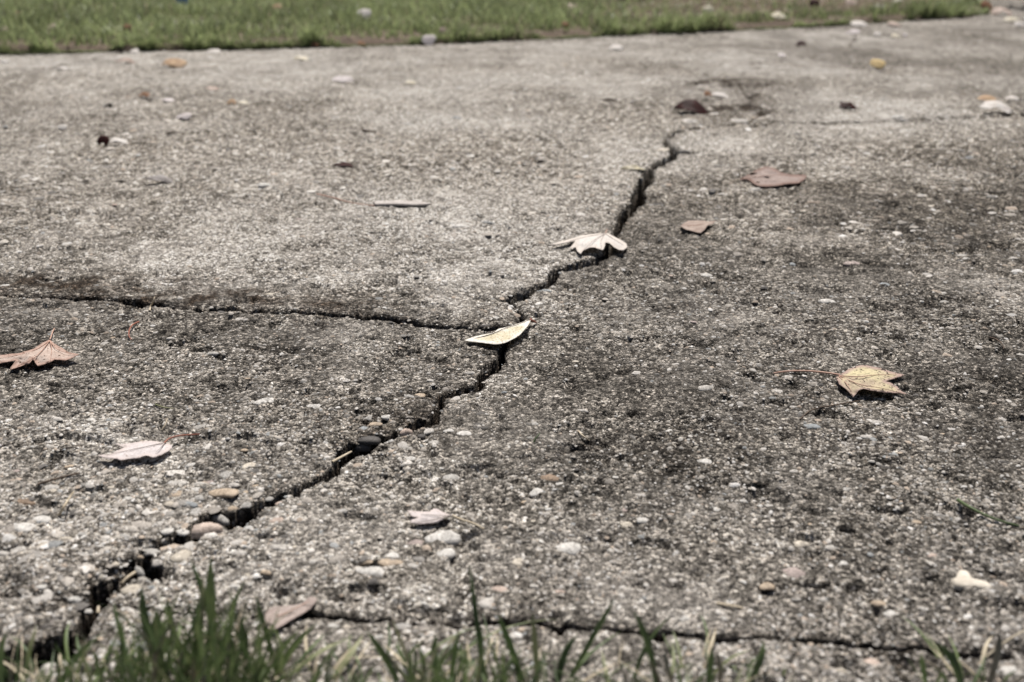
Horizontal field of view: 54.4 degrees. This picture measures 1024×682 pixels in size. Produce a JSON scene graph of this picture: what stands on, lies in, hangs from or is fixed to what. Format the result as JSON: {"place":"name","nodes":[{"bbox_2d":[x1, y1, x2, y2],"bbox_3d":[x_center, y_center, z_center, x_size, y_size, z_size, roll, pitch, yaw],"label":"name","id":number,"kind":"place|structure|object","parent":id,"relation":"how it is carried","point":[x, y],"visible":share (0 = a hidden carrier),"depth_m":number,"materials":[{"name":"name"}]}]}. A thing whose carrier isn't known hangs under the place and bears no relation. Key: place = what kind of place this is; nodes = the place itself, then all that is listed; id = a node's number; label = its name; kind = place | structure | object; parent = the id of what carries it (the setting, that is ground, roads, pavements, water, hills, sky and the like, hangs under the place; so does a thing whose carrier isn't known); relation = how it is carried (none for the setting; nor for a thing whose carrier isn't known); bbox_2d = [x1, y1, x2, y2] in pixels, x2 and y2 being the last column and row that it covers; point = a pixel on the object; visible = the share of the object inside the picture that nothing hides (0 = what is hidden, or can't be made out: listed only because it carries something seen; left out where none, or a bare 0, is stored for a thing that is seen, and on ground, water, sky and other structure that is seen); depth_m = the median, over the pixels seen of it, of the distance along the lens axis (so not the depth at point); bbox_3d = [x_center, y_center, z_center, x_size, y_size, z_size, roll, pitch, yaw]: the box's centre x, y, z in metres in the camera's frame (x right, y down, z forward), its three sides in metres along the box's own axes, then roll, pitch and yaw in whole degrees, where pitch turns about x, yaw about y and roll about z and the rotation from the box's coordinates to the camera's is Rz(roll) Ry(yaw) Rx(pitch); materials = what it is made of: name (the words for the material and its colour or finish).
{"place":"outdoors","nodes":[
{"label":"outdoors","id":0,"kind":"place"},
{"bbox_2d":[0,592,92,681],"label":"concrete slab","id":1,"kind":"structure","parent":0,"point":[48,615],"depth_m":0.56,"materials":[{"name":"grey concrete"}]},
{"bbox_2d":[0,296,511,626],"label":"concrete slab","id":2,"kind":"structure","parent":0,"point":[272,409],"depth_m":0.80,"materials":[{"name":"grey concrete"}]},
{"bbox_2d":[0,328,78,369],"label":"maple leaf","id":3,"kind":"object","parent":2,"relation":"on","point":[47,351],"visible":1,"depth_m":0.90,"materials":[{"name":"brown plant"}]},
{"bbox_2d":[38,472,79,484],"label":"leaf stem","id":4,"kind":"object","parent":2,"relation":"on","point":[53,479],"visible":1,"depth_m":0.70,"materials":[{"name":"plant"}]},
{"bbox_2d":[57,491,74,515],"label":"leaf stem","id":5,"kind":"object","parent":2,"relation":"on","point":[64,505],"visible":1,"depth_m":0.66,"materials":[{"name":"plant"}]},
{"bbox_2d":[128,321,138,339],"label":"leaf stem","id":6,"kind":"object","parent":2,"relation":"on","point":[130,328],"visible":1,"depth_m":0.97,"materials":[{"name":"brown plant"}]},
{"bbox_2d":[97,433,199,460],"bbox_3d":[-0.268,0.079,0.737,0.072,0.006,0.032,-7,23,-17],"label":"lobed leaf","id":7,"kind":"object","parent":2,"relation":"on","point":[152,449],"visible":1,"depth_m":0.73,"materials":[{"name":"grey plant"}]},
{"bbox_2d":[212,514,229,525],"bbox_3d":[-0.196,0.120,0.672,0.013,0.005,0.007,19,25,23],"label":"loose stone","id":8,"kind":"object","parent":2,"relation":"on","point":[220,519],"visible":1,"depth_m":0.67,"materials":[{"name":"grey stone"}]},
{"bbox_2d":[331,451,351,462],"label":"leaf stem","id":9,"kind":"object","parent":2,"relation":"on","point":[340,457],"visible":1,"depth_m":0.74,"materials":[{"name":"plant"}]},
{"bbox_2d":[355,444,371,451],"bbox_3d":[-0.117,0.081,0.770,0.016,0.006,0.010,7,18,-3],"label":"loose stone","id":10,"kind":"object","parent":2,"relation":"on","point":[362,448],"visible":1,"depth_m":0.77,"materials":[{"name":"black stone"}]},
{"bbox_2d":[358,436,380,444],"bbox_3d":[-0.111,0.076,0.769,0.018,0.005,0.010,2,20,-1],"label":"loose stone","id":11,"kind":"object","parent":2,"relation":"on","point":[370,440],"visible":1,"depth_m":0.77,"materials":[{"name":"grey stone"}]},
{"bbox_2d":[465,318,536,344],"bbox_3d":[0.000,-0.006,0.963,0.091,0.008,0.038,-17,27,-35],"label":"oval leaf","id":12,"kind":"object","parent":2,"relation":"on","point":[503,335],"visible":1,"depth_m":0.95,"materials":[{"name":"beige plant"}]},
{"bbox_2d":[0,24,859,331],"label":"concrete slab","id":13,"kind":"structure","parent":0,"point":[508,160],"depth_m":1.68,"materials":[{"name":"grey concrete"}]},
{"bbox_2d":[57,124,66,129],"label":"fallen leaf","id":14,"kind":"object","parent":13,"relation":"on","point":[63,126],"visible":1,"depth_m":1.99,"materials":[{"name":"white plant"}]},
{"bbox_2d":[97,135,110,146],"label":"fallen leaf","id":15,"kind":"object","parent":13,"relation":"on","point":[105,139],"visible":1,"depth_m":1.81,"materials":[{"name":"brown plant"}]},
{"bbox_2d":[109,137,128,143],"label":"fallen leaf","id":16,"kind":"object","parent":13,"relation":"on","point":[120,140],"visible":1,"depth_m":1.82,"materials":[{"name":"white plant"}]},
{"bbox_2d":[115,58,135,62],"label":"fallen leaf","id":17,"kind":"object","parent":13,"relation":"on","point":[127,59],"visible":1,"depth_m":3.03,"materials":[{"name":"beige plant"}]},
{"bbox_2d":[130,48,138,52],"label":"fallen leaf","id":18,"kind":"object","parent":13,"relation":"on","point":[136,50],"visible":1,"depth_m":3.29,"materials":[{"name":"white plant"}]},
{"bbox_2d":[139,92,150,97],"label":"fallen leaf","id":19,"kind":"object","parent":13,"relation":"on","point":[145,94],"visible":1,"depth_m":2.37,"materials":[{"name":"brown plant"}]},
{"bbox_2d":[144,174,173,183],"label":"fallen leaf","id":20,"kind":"object","parent":13,"relation":"on","point":[161,177],"visible":1,"depth_m":1.55,"materials":[{"name":"grey plant"}]},
{"bbox_2d":[162,58,186,67],"bbox_3d":[-0.994,-0.821,2.935,0.068,0.023,0.055,8,23,19],"label":"pebble","id":21,"kind":"object","parent":13,"relation":"on","point":[173,62],"visible":1,"depth_m":2.93,"materials":[{"name":"beige stone"}]},
{"bbox_2d":[176,112,191,119],"bbox_3d":[-0.690,-0.474,2.098,0.034,0.011,0.028,17,28,36],"label":"pebble","id":22,"kind":"object","parent":13,"relation":"on","point":[186,115],"visible":1,"depth_m":2.09,"materials":[{"name":"white stone"}]},
{"bbox_2d":[206,86,217,89],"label":"fallen leaf","id":23,"kind":"object","parent":13,"relation":"on","point":[212,88],"visible":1,"depth_m":2.51,"materials":[{"name":"beige plant"}]},
{"bbox_2d":[207,49,220,52],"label":"pebble","id":24,"kind":"object","parent":13,"relation":"on","point":[213,50],"visible":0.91,"depth_m":3.33,"materials":[{"name":"white stone"}]},
{"bbox_2d":[226,99,235,104],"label":"fallen leaf","id":25,"kind":"object","parent":13,"relation":"on","point":[230,101],"visible":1,"depth_m":2.28,"materials":[{"name":"brown plant"}]},
{"bbox_2d":[294,56,308,60],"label":"fallen leaf","id":26,"kind":"object","parent":13,"relation":"on","point":[304,58],"visible":1,"depth_m":3.10,"materials":[{"name":"beige plant"}]},
{"bbox_2d":[311,42,318,47],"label":"fallen leaf","id":27,"kind":"object","parent":13,"relation":"on","point":[313,44],"visible":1,"depth_m":3.43,"materials":[{"name":"brown plant"}]},
{"bbox_2d":[331,76,353,81],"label":"fallen leaf","id":28,"kind":"object","parent":13,"relation":"on","point":[343,78],"visible":1,"depth_m":2.66,"materials":[{"name":"white plant"}]},
{"bbox_2d":[333,162,352,166],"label":"fallen leaf","id":29,"kind":"object","parent":13,"relation":"on","point":[344,164],"visible":1,"depth_m":1.64,"materials":[{"name":"brown plant"}]},
{"bbox_2d":[316,193,374,205],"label":"leaf stem","id":30,"kind":"object","parent":13,"relation":"on","point":[341,199],"visible":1,"depth_m":1.45,"materials":[{"name":"plant"}]},
{"bbox_2d":[373,200,431,205],"bbox_3d":[-0.157,-0.197,1.422,0.083,0.007,0.023,1,22,3],"label":"stick","id":31,"kind":"object","parent":13,"relation":"on","point":[398,203],"visible":1,"depth_m":1.42,"materials":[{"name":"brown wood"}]},
{"bbox_2d":[405,80,415,83],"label":"fallen leaf","id":32,"kind":"object","parent":13,"relation":"on","point":[409,82],"visible":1,"depth_m":2.62,"materials":[{"name":"beige plant"}]},
{"bbox_2d":[421,35,435,44],"bbox_3d":[-0.295,-1.071,3.543,0.050,0.034,0.040,15,26,32],"label":"pebble","id":33,"kind":"object","parent":13,"relation":"on","point":[428,39],"visible":1,"depth_m":3.54,"materials":[{"name":"grey stone"}]},
{"bbox_2d":[550,229,626,253],"bbox_3d":[0.112,-0.125,1.238,0.074,0.011,0.111,20,30,40],"label":"maple leaf","id":34,"kind":"object","parent":13,"relation":"on","point":[581,243],"visible":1,"depth_m":1.23,"materials":[{"name":"beige plant"}]},
{"bbox_2d":[608,44,623,50],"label":"fallen leaf","id":35,"kind":"object","parent":13,"relation":"on","point":[617,47],"visible":1,"depth_m":3.36,"materials":[{"name":"beige plant"}]},
{"bbox_2d":[621,165,645,169],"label":"fallen leaf","id":36,"kind":"object","parent":13,"relation":"on","point":[632,167],"visible":1,"depth_m":1.62,"materials":[{"name":"beige plant"}]},
{"bbox_2d":[674,99,707,113],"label":"fallen leaf","id":37,"kind":"object","parent":13,"relation":"on","point":[691,105],"visible":0.98,"depth_m":2.17,"materials":[{"name":"brown plant"}]},
{"bbox_2d":[704,91,711,95],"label":"fallen leaf","id":38,"kind":"object","parent":13,"relation":"on","point":[706,93],"visible":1,"depth_m":2.39,"materials":[{"name":"brown plant"}]},
{"bbox_2d":[712,92,726,97],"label":"fallen leaf","id":39,"kind":"object","parent":13,"relation":"on","point":[720,94],"visible":1,"depth_m":2.40,"materials":[{"name":"white plant"}]},
{"bbox_2d":[796,41,805,45],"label":"fallen leaf","id":40,"kind":"object","parent":13,"relation":"on","point":[799,43],"visible":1,"depth_m":3.50,"materials":[{"name":"plant"}]},
{"bbox_2d":[846,29,860,33],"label":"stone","id":41,"kind":"object","parent":13,"relation":"on","point":[853,31],"visible":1,"depth_m":3.96,"materials":[{"name":"white stone"}]},
{"bbox_2d":[0,0,994,54],"bbox_3d":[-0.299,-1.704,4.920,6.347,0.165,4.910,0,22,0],"label":"lawn grass","id":42,"kind":"structure","parent":0,"point":[32,18],"depth_m":4.08,"materials":[{"name":"green plant"}]},
{"bbox_2d":[122,24,131,31],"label":"fallen leaf","id":43,"kind":"object","parent":42,"relation":"on","point":[127,27],"visible":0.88,"depth_m":3.58,"materials":[{"name":"brown plant"}]},
{"bbox_2d":[272,4,281,9],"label":"fallen leaf","id":44,"kind":"object","parent":42,"relation":"on","point":[276,5],"visible":0.69,"depth_m":4.64,"materials":[{"name":"brown plant"}]},
{"bbox_2d":[357,9,370,20],"bbox_3d":[-0.611,-1.351,4.122,0.056,0.046,0.045,3,22,6],"label":"pebble","id":45,"kind":"object","parent":42,"relation":"on","point":[365,12],"visible":0.79,"depth_m":4.12,"materials":[{"name":"grey stone"}]},
{"bbox_2d":[439,27,449,36],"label":"fallen leaf","id":46,"kind":"object","parent":42,"relation":"on","point":[441,29],"visible":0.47,"depth_m":3.66,"materials":[{"name":"brown plant"}]},
{"bbox_2d":[702,6,713,13],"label":"fallen leaf","id":47,"kind":"object","parent":42,"relation":"on","point":[707,8],"visible":0.64,"depth_m":4.38,"materials":[{"name":"beige plant"}]},
{"bbox_2d":[771,12,786,18],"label":"fallen leaf","id":48,"kind":"object","parent":42,"relation":"on","point":[775,14],"visible":1,"depth_m":4.22,"materials":[{"name":"beige plant"}]},
{"bbox_2d":[809,0,819,7],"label":"fallen leaf","id":49,"kind":"object","parent":42,"relation":"on","point":[813,2],"visible":0.95,"depth_m":4.84,"materials":[{"name":"brown plant"}]},
{"bbox_2d":[845,0,855,4],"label":"fallen leaf","id":50,"kind":"object","parent":42,"relation":"on","point":[851,2],"visible":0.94,"depth_m":5.03,"materials":[{"name":"plant"}]},
{"bbox_2d":[19,606,1023,681],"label":"concrete slab","id":51,"kind":"structure","parent":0,"point":[805,662],"depth_m":0.54,"materials":[{"name":"concrete"}]},
{"bbox_2d":[4,558,370,681],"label":"grass tuft","id":52,"kind":"object","parent":51,"relation":"on","point":[159,645],"visible":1,"depth_m":0.50,"materials":[{"name":"green plant"}]},
{"bbox_2d":[265,597,316,629],"bbox_3d":[-0.129,0.154,0.571,0.020,0.004,0.035,16,27,35],"label":"dry leaf","id":53,"kind":"object","parent":51,"relation":"on","point":[307,604],"visible":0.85,"depth_m":0.57,"materials":[{"name":"beige plant"}]},
{"bbox_2d":[345,619,552,681],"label":"grass tuft","id":54,"kind":"object","parent":51,"relation":"on","point":[390,662],"visible":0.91,"depth_m":0.51,"materials":[{"name":"green plant"}]},
{"bbox_2d":[107,115,1023,660],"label":"concrete slab","id":55,"kind":"structure","parent":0,"point":[695,479],"depth_m":0.76,"materials":[{"name":"concrete"}]},
{"bbox_2d":[122,571,136,583],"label":"leaf stem","id":56,"kind":"object","parent":55,"relation":"on","point":[126,578],"visible":1,"depth_m":0.60,"materials":[{"name":"plant"}]},
{"bbox_2d":[135,565,144,576],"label":"loose stone","id":57,"kind":"object","parent":55,"relation":"on","point":[139,571],"visible":1,"depth_m":0.61,"materials":[{"name":"grey stone"}]},
{"bbox_2d":[191,522,223,538],"bbox_3d":[-0.199,0.122,0.649,0.021,0.008,0.011,-2,27,-15],"label":"loose stone","id":58,"kind":"object","parent":55,"relation":"on","point":[198,531],"visible":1,"depth_m":0.65,"materials":[{"name":"beige stone"}]},
{"bbox_2d":[399,428,412,435],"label":"loose stone","id":59,"kind":"object","parent":55,"relation":"on","point":[405,431],"visible":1,"depth_m":0.78,"materials":[{"name":"beige stone"}]},
{"bbox_2d":[407,508,484,529],"bbox_3d":[-0.044,0.116,0.661,0.054,0.005,0.020,2,22,6],"label":"lobed leaf","id":60,"kind":"object","parent":55,"relation":"on","point":[433,515],"visible":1,"depth_m":0.66,"materials":[{"name":"plant"}]},
{"bbox_2d":[677,150,689,154],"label":"loose stone","id":61,"kind":"object","parent":55,"relation":"on","point":[683,151],"visible":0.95,"depth_m":1.79,"materials":[{"name":"grey stone"}]},
{"bbox_2d":[681,220,715,232],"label":"dry leaf","id":62,"kind":"object","parent":55,"relation":"on","point":[697,226],"visible":1,"depth_m":1.31,"materials":[{"name":"brown plant"}]},
{"bbox_2d":[717,602,742,608],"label":"leaf stem","id":63,"kind":"object","parent":55,"relation":"on","point":[728,605],"visible":1,"depth_m":0.57,"materials":[{"name":"plant"}]},
{"bbox_2d":[730,167,806,186],"bbox_3d":[0.414,-0.260,1.579,0.097,0.007,0.149,17,28,36],"label":"oval leaf","id":64,"kind":"object","parent":55,"relation":"on","point":[766,177],"visible":1,"depth_m":1.58,"materials":[{"name":"plant"}]},
{"bbox_2d":[800,400,860,419],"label":"leaf stem","id":65,"kind":"object","parent":55,"relation":"on","point":[828,406],"visible":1,"depth_m":0.82,"materials":[{"name":"plant"}]},
{"bbox_2d":[774,365,906,396],"bbox_3d":[0.291,0.033,0.860,0.112,0.011,0.062,-3,22,-7],"label":"maple leaf","id":66,"kind":"object","parent":55,"relation":"on","point":[853,381],"visible":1,"depth_m":0.86,"materials":[{"name":"beige plant"}]},
{"bbox_2d":[951,570,991,590],"bbox_3d":[0.277,0.145,0.602,0.022,0.004,0.019,0,22,0],"label":"bone shaped chip","id":67,"kind":"object","parent":55,"relation":"on","point":[962,580],"visible":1,"depth_m":0.60,"materials":[{"name":"beige stone"}]},
{"bbox_2d":[956,498,1018,526],"bbox_3d":[0.318,0.116,0.669,0.008,0.005,0.042,-20,29,-40],"label":"loose grass leaf","id":68,"kind":"object","parent":55,"relation":"on","point":[958,500],"visible":1,"depth_m":0.67,"materials":[{"name":"green plant"}]},
{"bbox_2d":[691,0,1023,129],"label":"concrete slab","id":69,"kind":"structure","parent":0,"point":[941,69],"depth_m":2.73,"materials":[{"name":"grey concrete"}]},
{"bbox_2d":[839,102,855,108],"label":"fallen leaf","id":70,"kind":"object","parent":69,"relation":"on","point":[845,104],"visible":1,"depth_m":2.22,"materials":[{"name":"brown plant"}]},
{"bbox_2d":[850,21,867,26],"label":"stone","id":71,"kind":"object","parent":69,"relation":"on","point":[858,23],"visible":1,"depth_m":4.26,"materials":[{"name":"white stone"}]},
{"bbox_2d":[870,59,885,68],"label":"fallen leaf","id":72,"kind":"object","parent":69,"relation":"on","point":[878,63],"visible":1,"depth_m":2.89,"materials":[{"name":"beige plant"}]},
{"bbox_2d":[887,21,902,26],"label":"fallen leaf","id":73,"kind":"object","parent":69,"relation":"on","point":[892,23],"visible":1,"depth_m":4.23,"materials":[{"name":"beige plant"}]},
{"bbox_2d":[980,0,991,10],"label":"fallen leaf","id":74,"kind":"object","parent":69,"relation":"on","point":[984,4],"visible":1,"depth_m":4.68,"materials":[{"name":"brown plant"}]},
{"bbox_2d":[977,95,996,100],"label":"fallen leaf","id":75,"kind":"object","parent":69,"relation":"on","point":[987,97],"visible":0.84,"depth_m":2.37,"materials":[{"name":"plant"}]},
{"bbox_2d":[979,101,1012,112],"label":"fallen leaf","id":76,"kind":"object","parent":69,"relation":"on","point":[996,104],"visible":1,"depth_m":2.17,"materials":[{"name":"white plant"}]},
{"bbox_2d":[990,7,1011,14],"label":"fallen leaf","id":77,"kind":"object","parent":69,"relation":"on","point":[997,10],"visible":1,"depth_m":4.89,"materials":[{"name":"plant"}]},
{"bbox_2d":[1004,17,1018,21],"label":"fallen leaf","id":78,"kind":"object","parent":69,"relation":"on","point":[1009,19],"visible":0.94,"depth_m":4.45,"materials":[{"name":"beige plant"}]},
{"bbox_2d":[1005,95,1019,100],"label":"fallen leaf","id":79,"kind":"object","parent":69,"relation":"on","point":[1012,97],"visible":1,"depth_m":2.34,"materials":[{"name":"white plant"}]},
{"bbox_2d":[1014,21,1023,26],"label":"fallen leaf","id":80,"kind":"object","parent":69,"relation":"on","point":[1019,24],"visible":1,"depth_m":4.23,"materials":[{"name":"white plant"}]},
{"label":"soil","id":81,"kind":"structure","parent":0,"visible":0},
{"bbox_2d":[0,622,147,681],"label":"grass tuft","id":82,"kind":"object","parent":81,"relation":"on","point":[68,671],"visible":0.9,"depth_m":0.51,"materials":[{"name":"green plant"}]},
{"bbox_2d":[240,635,375,681],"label":"grass tuft","id":83,"kind":"object","parent":81,"relation":"on","point":[342,663],"visible":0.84,"depth_m":0.53,"materials":[{"name":"green plant"}]},
{"bbox_2d":[340,564,619,681],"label":"grass tuft","id":84,"kind":"object","parent":81,"relation":"on","point":[581,660],"visible":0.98,"depth_m":0.51,"materials":[{"name":"green plant"}]},
{"bbox_2d":[547,611,743,681],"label":"grass tuft","id":85,"kind":"object","parent":81,"relation":"on","point":[647,647],"visible":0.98,"depth_m":0.51,"materials":[{"name":"green plant"}]},
{"bbox_2d":[617,614,813,681],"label":"grass tuft","id":86,"kind":"object","parent":81,"relation":"on","point":[760,657],"visible":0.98,"depth_m":0.52,"materials":[{"name":"green plant"}]},
{"bbox_2d":[866,616,1023,681],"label":"grass tuft","id":87,"kind":"object","parent":81,"relation":"on","point":[956,666],"visible":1,"depth_m":0.52,"materials":[{"name":"green plant"}]}
]}

